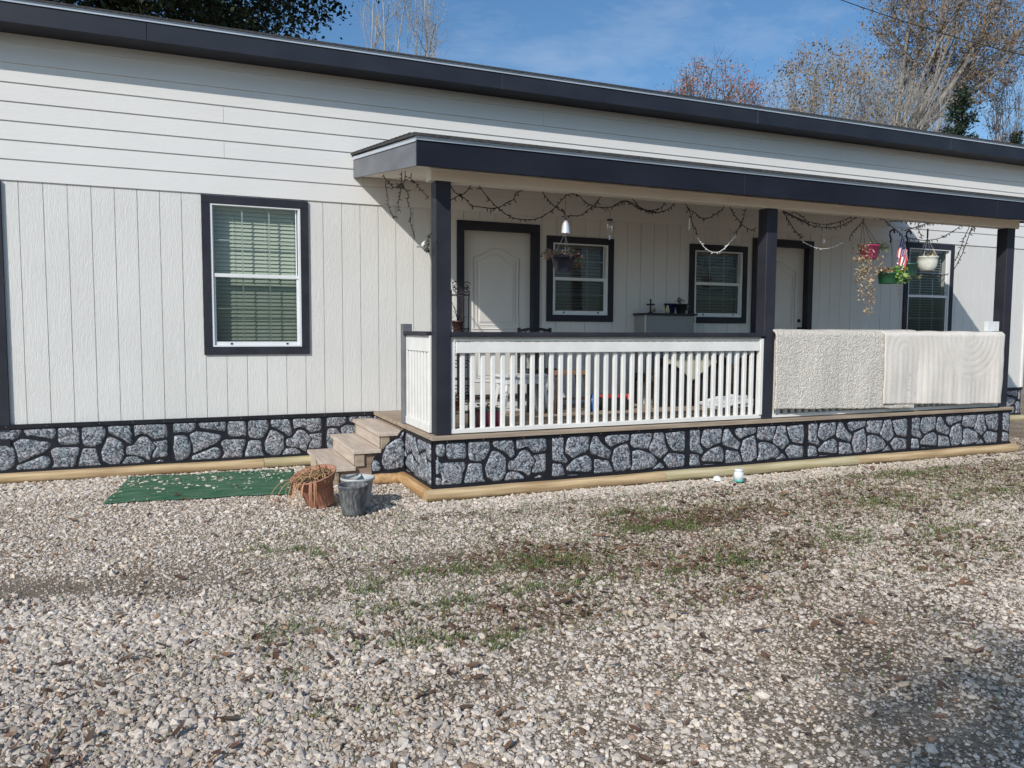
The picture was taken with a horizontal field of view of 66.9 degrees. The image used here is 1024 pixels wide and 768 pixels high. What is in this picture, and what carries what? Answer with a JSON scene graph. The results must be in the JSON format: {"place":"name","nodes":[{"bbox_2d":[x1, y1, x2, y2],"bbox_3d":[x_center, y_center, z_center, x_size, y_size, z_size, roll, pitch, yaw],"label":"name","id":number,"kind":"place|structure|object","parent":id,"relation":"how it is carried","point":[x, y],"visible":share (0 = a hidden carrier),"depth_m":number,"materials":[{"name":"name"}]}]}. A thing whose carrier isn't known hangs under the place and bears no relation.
{"place":"outdoors","nodes":[
{"label":"outdoors","id":0,"kind":"place"},
{"bbox_2d":[465,405,545,411],"bbox_3d":[-0.055,0.289,9.162,1.150,0.011,0.420,-1,4,-23],"label":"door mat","id":1,"kind":"object","parent":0,"point":[507,408],"depth_m":9.10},
{"bbox_2d":[0,368,1023,767],"bbox_3d":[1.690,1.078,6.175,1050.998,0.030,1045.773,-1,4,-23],"label":"ground","id":2,"kind":"structure","parent":0,"point":[928,714],"depth_m":3.90,"materials":[{"name":"grey gravel"}]},
{"bbox_2d":[0,458,263,483],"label":"landscape timber","id":3,"kind":"object","parent":2,"relation":"on","point":[90,473],"visible":0.91,"depth_m":7.80,"materials":[{"name":"beige wood"}]},
{"bbox_2d":[103,468,293,503],"bbox_3d":[-2.884,0.953,7.375,1.574,0.028,1.293,-1,4,-17],"label":"turf mat","id":4,"kind":"object","parent":2,"relation":"on","point":[262,486],"visible":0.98,"depth_m":7.23,"materials":[{"name":"green plastic"}]},
{"bbox_2d":[109,467,290,500],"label":"loose gravel","id":5,"kind":"structure","parent":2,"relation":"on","point":[282,480],"depth_m":7.65,"materials":[{"name":"grey gravel"}]},
{"bbox_2d":[46,0,379,39],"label":"oak tree","id":6,"kind":"object","parent":2,"relation":"on","point":[217,12],"visible":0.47,"depth_m":18.31,"materials":[{"name":"green plant"}]},
{"bbox_2d":[263,455,310,467],"bbox_3d":[-2.409,0.844,8.463,0.576,0.104,0.125,-1,4,-23],"label":"landscape timber","id":7,"kind":"object","parent":2,"relation":"on","point":[286,461],"visible":0.71,"depth_m":8.40,"materials":[{"name":"beige wood"}]},
{"bbox_2d":[266,461,337,511],"bbox_3d":[-1.690,0.823,6.405,0.399,0.460,0.554,2,5,27],"label":"terracotta pot","id":8,"kind":"object","parent":2,"relation":"on","point":[313,484],"visible":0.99,"depth_m":6.40,"materials":[{"name":"ceramic"}]},
{"bbox_2d":[338,481,367,515],"bbox_3d":[-1.282,0.929,6.255,0.243,0.240,0.243,-1,4,-23],"label":"nursery pot","id":9,"kind":"object","parent":2,"relation":"on","point":[353,495],"visible":1,"depth_m":6.17,"materials":[{"name":"grey plastic"}]},
{"bbox_2d":[307,418,400,484],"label":"wooden steps","id":10,"kind":"structure","parent":2,"relation":"on","point":[358,449],"depth_m":7.84,"materials":[{"name":"brown wood"}]},
{"bbox_2d":[340,472,374,507],"bbox_3d":[-1.301,0.895,6.528,0.290,0.268,0.290,-1,4,-23],"label":"bucket","id":11,"kind":"object","parent":2,"relation":"on","point":[368,478],"visible":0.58,"depth_m":6.50,"materials":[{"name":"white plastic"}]},
{"bbox_2d":[349,0,417,51],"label":"bare tree","id":12,"kind":"object","parent":2,"relation":"on","point":[377,33],"visible":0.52,"depth_m":29.33,"materials":[{"name":"grey plant"}]},
{"bbox_2d":[372,473,399,483],"bbox_3d":[-1.226,0.919,7.532,0.270,0.104,0.115,-1,4,-23],"label":"landscape timber","id":13,"kind":"object","parent":2,"relation":"on","point":[385,478],"visible":0.84,"depth_m":7.49,"materials":[{"name":"beige wood"}]},
{"bbox_2d":[398,472,430,498],"bbox_3d":[-0.915,0.941,7.236,0.115,0.103,0.930,-1,4,-23],"label":"landscape timber","id":14,"kind":"object","parent":2,"relation":"on","point":[414,485],"visible":0.78,"depth_m":7.13,"materials":[{"name":"beige wood"}]},
{"bbox_2d":[392,0,454,57],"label":"bare tree","id":15,"kind":"object","parent":2,"relation":"on","point":[435,28],"visible":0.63,"depth_m":30.70,"materials":[{"name":"grey plant"}]},
{"bbox_2d":[0,0,1023,472],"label":"house","id":16,"kind":"structure","parent":2,"relation":"on","point":[210,250],"depth_m":8.46,"materials":[{"name":"grey"}]},
{"bbox_2d":[201,194,309,354],"bbox_3d":[-2.746,-1.147,8.322,1.077,1.651,0.191,-1,4,-23],"label":"window","id":17,"kind":"structure","parent":16,"relation":"in","point":[251,247],"depth_m":8.35,"materials":[{"name":"grey paint"}]},
{"bbox_2d":[457,220,539,407],"bbox_3d":[-0.176,-0.805,9.408,1.071,2.272,0.173,-1,4,-23],"label":"door","id":18,"kind":"structure","parent":16,"relation":"in","point":[500,261],"depth_m":9.41,"materials":[{"name":"white paint"}]},
{"bbox_2d":[546,235,613,321],"bbox_3d":[0.832,-1.320,9.836,0.947,1.055,0.191,-1,4,-23],"label":"window","id":19,"kind":"structure","parent":16,"relation":"in","point":[570,297],"depth_m":9.82,"materials":[{"name":"grey paint"}]},
{"bbox_2d":[688,244,747,322],"bbox_3d":[2.789,-1.368,10.668,0.962,1.058,0.191,-1,4,-23],"label":"window","id":20,"kind":"structure","parent":16,"relation":"in","point":[723,301],"depth_m":10.65,"materials":[{"name":"grey paint"}]},
{"bbox_2d":[751,265,752,327],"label":"string lights","id":21,"kind":"object","parent":16,"relation":"attached to","point":[751,299],"visible":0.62,"depth_m":10.81,"materials":[{"name":"black plastic"}]},
{"bbox_2d":[750,238,813,353],"bbox_3d":[3.832,-0.911,11.111,1.094,2.282,0.173,-1,4,-23],"label":"door","id":22,"kind":"structure","parent":16,"relation":"in","point":[795,258],"depth_m":11.19,"materials":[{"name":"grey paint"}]},
{"bbox_2d":[902,242,954,330],"bbox_3d":[6.510,-1.378,12.255,1.077,1.651,0.191,-1,4,-23],"label":"window","id":23,"kind":"structure","parent":16,"relation":"in","point":[931,312],"depth_m":12.25,"materials":[{"name":"grey paint"}]},
{"bbox_2d":[0,440,1023,767],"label":"fallen leaves","id":24,"kind":"object","parent":2,"relation":"on","point":[474,664],"visible":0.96,"depth_m":4.50,"materials":[{"name":"brown plant"}]},
{"bbox_2d":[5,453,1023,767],"bbox_3d":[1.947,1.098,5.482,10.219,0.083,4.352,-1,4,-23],"label":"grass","id":25,"kind":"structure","parent":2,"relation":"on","point":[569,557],"depth_m":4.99,"materials":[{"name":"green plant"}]},
{"bbox_2d":[424,471,665,501],"bbox_3d":[0.370,0.949,7.229,2.450,0.108,0.120,-1,4,-23],"label":"landscape timber","id":26,"kind":"object","parent":2,"relation":"on","point":[447,494],"visible":0.97,"depth_m":7.13,"materials":[{"name":"beige wood"}]},
{"bbox_2d":[351,132,1023,488],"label":"porch","id":27,"kind":"object","parent":2,"relation":"on","point":[436,442],"visible":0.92,"depth_m":7.61,"materials":[{"name":"white wood"}]},
{"bbox_2d":[382,171,431,250],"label":"string lights","id":28,"kind":"object","parent":27,"relation":"hanging from","point":[400,186],"visible":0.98,"depth_m":7.35,"materials":[{"name":"black plastic"}]},
{"bbox_2d":[417,241,430,258],"bbox_3d":[-0.788,-1.175,6.813,0.165,0.174,0.065,-4,6,-43],"label":"bird ornament","id":29,"kind":"object","parent":27,"relation":"hanging from","point":[423,244],"visible":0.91,"depth_m":6.83,"materials":[{"name":"white"}]},
{"bbox_2d":[451,281,469,426],"bbox_3d":[-0.526,-0.280,7.436,0.245,1.389,0.247,-1,4,-23],"label":"plant stand","id":30,"kind":"object","parent":27,"relation":"on","point":[467,360],"visible":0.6,"depth_m":7.35,"materials":[{"name":"black metal"}]},
{"bbox_2d":[452,300,466,331],"bbox_3d":[-0.517,-0.645,7.393,0.160,0.310,0.134,-1,4,-23],"label":"potted plant","id":31,"kind":"object","parent":30,"relation":"on","point":[457,324],"visible":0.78,"depth_m":7.36,"materials":[{"name":"brown plastic"}]},
{"bbox_2d":[455,393,469,410],"bbox_3d":[-0.515,0.167,7.444,0.192,0.177,0.177,-1,4,-23],"label":"potted plant","id":32,"kind":"object","parent":30,"relation":"on","point":[457,407],"visible":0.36,"depth_m":7.40,"materials":[{"name":"brown plant"}]},
{"bbox_2d":[475,403,499,426],"bbox_3d":[-0.222,0.301,7.327,0.228,0.245,0.210,-1,4,-23],"label":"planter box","id":33,"kind":"object","parent":27,"relation":"on","point":[487,415],"visible":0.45,"depth_m":7.26,"materials":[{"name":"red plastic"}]},
{"bbox_2d":[495,373,548,414],"bbox_3d":[0.103,0.106,8.791,0.599,0.437,0.400,-1,4,-23],"label":"side table","id":34,"kind":"object","parent":27,"relation":"on","point":[507,379],"visible":0.57,"depth_m":8.71,"materials":[{"name":"white plastic"}]},
{"bbox_2d":[517,327,557,411],"bbox_3d":[0.318,-0.175,9.013,0.440,0.964,0.316,-1,4,-23],"label":"chair","id":35,"kind":"object","parent":27,"relation":"on","point":[527,370],"visible":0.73,"depth_m":9.05,"materials":[{"name":"black fabric"}]},
{"bbox_2d":[540,194,585,271],"bbox_3d":[0.499,-1.559,7.725,0.513,0.869,0.300,-1,4,-23],"label":"hanging planter","id":36,"kind":"object","parent":27,"relation":"hanging from","point":[562,262],"visible":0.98,"depth_m":7.69,"materials":[{"name":"black plastic"}]},
{"bbox_2d":[545,369,584,413],"bbox_3d":[0.630,0.083,8.829,0.458,0.481,0.268,-1,4,-23],"label":"stool","id":37,"kind":"object","parent":27,"relation":"on","point":[555,409],"visible":0.42,"depth_m":8.66,"materials":[{"name":"brown wood"}]},
{"bbox_2d":[561,208,569,233],"bbox_3d":[0.498,-1.519,7.195,0.084,0.247,0.171,0,4,2],"label":"bell","id":38,"kind":"object","parent":27,"relation":"hanging from","point":[565,228],"visible":1,"depth_m":7.13,"materials":[{"name":"silver metal"}]},
{"bbox_2d":[451,185,755,234],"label":"string lights","id":39,"kind":"object","parent":27,"relation":"hanging from","point":[619,202],"visible":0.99,"depth_m":7.39,"materials":[{"name":"black plastic"}]},
{"bbox_2d":[697,235,736,253],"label":"string lights","id":40,"kind":"object","parent":39,"relation":"hanging from","point":[719,251],"visible":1,"depth_m":8.02,"materials":[{"name":"white plastic"}]},
{"bbox_2d":[607,219,612,239],"bbox_3d":[0.980,-1.599,7.766,0.064,0.300,0.062,-1,4,-23],"label":"wind chime","id":41,"kind":"object","parent":27,"relation":"hanging from","point":[609,220],"visible":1,"depth_m":7.75,"materials":[{"name":"black metal"}]},
{"bbox_2d":[599,394,627,410],"bbox_3d":[1.186,0.213,9.141,0.290,0.178,0.230,-1,4,-23],"label":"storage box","id":42,"kind":"object","parent":27,"relation":"on","point":[609,402],"visible":0.49,"depth_m":9.05,"materials":[{"name":"black plastic"}]},
{"bbox_2d":[633,313,697,403],"bbox_3d":[1.992,-0.341,10.126,0.800,1.155,0.310,-1,4,-23],"label":"cabinet","id":43,"kind":"object","parent":27,"relation":"on","point":[667,322],"visible":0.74,"depth_m":9.97,"materials":[{"name":"grey wood"}]},
{"bbox_2d":[646,299,654,312],"bbox_3d":[1.768,-0.996,9.887,0.114,0.180,0.061,-4,6,-47],"label":"cross","id":44,"kind":"object","parent":43,"relation":"on","point":[650,304],"visible":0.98,"depth_m":9.88,"materials":[{"name":"black metal"}]},
{"bbox_2d":[664,303,675,312],"bbox_3d":[2.058,-0.984,10.101,0.160,0.130,0.160,-1,4,-23],"label":"potted plant","id":45,"kind":"object","parent":43,"relation":"on","point":[671,307],"visible":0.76,"depth_m":10.04,"materials":[{"name":"blue ceramic"}]},
{"bbox_2d":[675,297,690,312],"bbox_3d":[2.211,-1.024,10.103,0.180,0.210,0.208,4,5,40],"label":"potted plant","id":46,"kind":"object","parent":43,"relation":"on","point":[680,308],"visible":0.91,"depth_m":10.05,"materials":[{"name":"black plant"}]},
{"bbox_2d":[634,354,754,407],"bbox_3d":[2.448,-0.070,9.990,1.826,0.638,0.574,-1,4,-23],"label":"settee","id":47,"kind":"object","parent":27,"relation":"on","point":[693,383],"visible":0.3,"depth_m":9.70,"materials":[{"name":"white wood"}]},
{"bbox_2d":[668,353,716,379],"bbox_3d":[2.200,-0.218,9.563,0.743,0.340,0.088,-1,4,-23],"label":"throw blanket","id":48,"kind":"object","parent":47,"relation":"on","point":[686,361],"visible":0.41,"depth_m":9.54,"materials":[{"name":"beige fabric"}]},
{"bbox_2d":[700,394,753,408],"bbox_3d":[2.627,0.207,9.437,0.844,0.161,0.287,-1,4,-23],"label":"plastic bag","id":49,"kind":"object","parent":27,"relation":"on","point":[724,402],"visible":0.32,"depth_m":9.33,"materials":[{"name":"white plastic"}]},
{"bbox_2d":[802,240,842,249],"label":"string lights","id":50,"kind":"object","parent":27,"relation":"hanging from","point":[821,248],"visible":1,"depth_m":8.55,"materials":[{"name":"white plastic"}]},
{"bbox_2d":[773,329,916,409],"bbox_3d":[3.721,-0.156,8.694,2.115,0.915,0.231,-1,4,-23],"label":"rug","id":51,"kind":"object","parent":27,"relation":"hanging from","point":[829,368],"visible":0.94,"depth_m":8.49,"materials":[{"name":"white fabric"}]},
{"bbox_2d":[851,218,888,316],"bbox_3d":[4.088,-1.334,8.842,0.562,1.143,0.267,-1,4,-23],"label":"hanging planter","id":52,"kind":"object","parent":27,"relation":"hanging from","point":[867,251],"visible":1,"depth_m":8.76,"materials":[{"name":"plastic"}]},
{"bbox_2d":[782,211,975,278],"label":"string lights","id":53,"kind":"object","parent":27,"relation":"hanging from","point":[826,227],"visible":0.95,"depth_m":8.97,"materials":[{"name":"black plastic"}]},
{"bbox_2d":[916,229,939,270],"bbox_3d":[4.937,-1.593,9.204,0.275,0.495,0.238,-1,4,-23],"label":"hanging planter","id":54,"kind":"object","parent":27,"relation":"hanging from","point":[927,263],"visible":0.99,"depth_m":9.15,"materials":[{"name":"beige plastic"}]},
{"bbox_2d":[882,331,1004,403],"bbox_3d":[5.100,-0.190,9.279,2.020,0.892,0.286,-1,4,-23],"label":"rug","id":55,"kind":"object","parent":27,"relation":"hanging from","point":[954,367],"visible":0.98,"depth_m":9.14,"materials":[{"name":"white fabric"}]},
{"bbox_2d":[984,321,998,330],"bbox_3d":[5.909,-0.711,9.546,0.200,0.117,0.052,-1,4,-23],"label":"white box","id":56,"kind":"object","parent":55,"relation":"on","point":[991,326],"visible":1,"depth_m":9.52,"materials":[{"name":"plastic"}]},
{"bbox_3d":[4.397,-1.715,8.965,0.093,0.162,0.020,-1,4,-23],"label":"plant hook","id":57,"kind":"object","parent":27,"relation":"hanging from","visible":0},
{"bbox_2d":[876,243,909,297],"bbox_3d":[4.394,-1.335,8.953,0.380,0.722,0.321,-1,4,-23],"label":"hanging planter","id":58,"kind":"object","parent":57,"relation":"hanging from","point":[888,276],"visible":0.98,"depth_m":8.90,"materials":[{"name":"green plastic"}]},
{"bbox_3d":[4.641,-1.721,9.068,0.092,0.162,0.020,-1,4,-23],"label":"plant hook","id":59,"kind":"object","parent":27,"relation":"hanging from","visible":0},
{"bbox_2d":[903,244,922,280],"bbox_3d":[4.653,-1.466,9.076,0.283,0.526,0.224,-1,4,-23],"label":"hanging planter","id":60,"kind":"object","parent":59,"relation":"hanging from","point":[912,269],"visible":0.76,"depth_m":9.04,"materials":[{"name":"green plastic"}]},
{"bbox_2d":[897,228,908,270],"bbox_3d":[4.564,-1.540,8.998,0.236,0.525,0.049,-2,5,-27],"label":"flag","id":61,"kind":"object","parent":60,"relation":"in","point":[902,255],"visible":0.97,"depth_m":8.97,"materials":[{"name":"multicoloured fabric"}]},
{"bbox_2d":[655,46,773,106],"bbox_3d":[9.062,-8.180,35.945,6.527,14.321,5.242,-1,4,-23],"label":"red leaved tree","id":62,"kind":"object","parent":2,"relation":"on","point":[688,85],"visible":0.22,"depth_m":35.13,"materials":[{"name":"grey plant"}]},
{"bbox_2d":[712,476,721,480],"bbox_3d":[2.037,0.937,7.694,0.094,0.055,0.094,-1,4,-23],"label":"plastic cup lid","id":63,"kind":"object","parent":2,"relation":"on","point":[716,478],"visible":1,"depth_m":7.67,"materials":[{"name":"plastic"}]},
{"bbox_2d":[734,468,744,481],"bbox_3d":[2.241,0.901,7.658,0.097,0.129,0.098,-1,4,-23],"label":"jar","id":64,"kind":"object","parent":2,"relation":"on","point":[739,476],"visible":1,"depth_m":7.62,"materials":[{"name":"white plastic"}]},
{"bbox_2d":[663,456,859,481],"bbox_3d":[2.686,0.891,8.215,2.575,0.108,0.125,-1,4,-23],"label":"landscape timber","id":65,"kind":"object","parent":2,"relation":"on","point":[709,472],"visible":0.89,"depth_m":8.14,"materials":[{"name":"beige wood"}]},
{"bbox_2d":[760,19,906,125],"bbox_3d":[14.876,-8.972,36.882,7.498,15.828,6.301,-1,4,-23],"label":"brown tree","id":66,"kind":"object","parent":2,"relation":"on","point":[814,103],"visible":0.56,"depth_m":35.55,"materials":[{"name":"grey plant"}]},
{"bbox_2d":[840,40,982,155],"bbox_3d":[18.470,-8.371,36.816,8.105,14.675,5.147,-1,4,-23],"label":"twiggy tree","id":67,"kind":"object","parent":2,"relation":"on","point":[915,106],"visible":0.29,"depth_m":35.73,"materials":[{"name":"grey plant"}]},
{"bbox_2d":[846,0,1023,129],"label":"tall brown tree","id":68,"kind":"object","parent":2,"relation":"on","point":[967,70],"visible":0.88,"depth_m":37.68,"materials":[{"name":"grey plant"}]},
{"bbox_2d":[856,443,1018,464],"bbox_3d":[5.100,0.830,9.244,2.665,0.106,0.120,-1,4,-23],"label":"landscape timber","id":69,"kind":"object","parent":2,"relation":"on","point":[922,454],"visible":0.93,"depth_m":9.15,"materials":[{"name":"beige wood"}]},
{"bbox_2d":[938,83,981,158],"bbox_3d":[19.426,-6.918,33.992,2.698,12.187,3.526,-1,4,-23],"label":"evergreen tree","id":70,"kind":"object","parent":2,"relation":"on","point":[960,108],"visible":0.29,"depth_m":33.48,"materials":[{"name":"green plant"}]},
{"bbox_2d":[978,64,1023,142],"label":"bare tree","id":71,"kind":"object","parent":2,"relation":"on","point":[998,129],"visible":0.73,"depth_m":38.80,"materials":[{"name":"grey plant"}]},
{"bbox_2d":[1006,130,1023,165],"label":"evergreen tree","id":72,"kind":"object","parent":2,"relation":"on","point":[1015,139],"visible":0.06,"depth_m":38.18,"materials":[{"name":"green plant"}]},
{"bbox_2d":[1010,415,1023,420],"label":"landscape timber","id":73,"kind":"object","parent":2,"relation":"on","point":[1016,417],"visible":0.12,"depth_m":13.04,"materials":[{"name":"beige wood"}]},
{"bbox_2d":[54,0,1023,163],"label":"sky","id":74,"kind":"structure","parent":0,"point":[631,43],"materials":[{"name":"blue"}]},
{"bbox_2d":[590,394,599,411],"bbox_3d":[0.939,0.213,8.977,0.120,0.200,0.140,3,5,31],"label":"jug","id":75,"kind":"object","parent":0,"point":[592,403],"visible":0.55,"depth_m":8.92,"materials":[{"name":"blue plastic"}]},
{"bbox_2d":[651,306,664,312],"bbox_3d":[1.884,-0.957,10.000,0.147,0.088,0.114,-1,4,-23],"label":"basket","id":76,"kind":"object","parent":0,"point":[660,309],"visible":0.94,"depth_m":9.95,"materials":[{"name":"grey"}]},
{"bbox_2d":[841,0,1023,55],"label":"overhead cable","id":77,"kind":"object","parent":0,"point":[930,29],"visible":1,"depth_m":21.69,"materials":[{"name":"black metal"}]}
]}

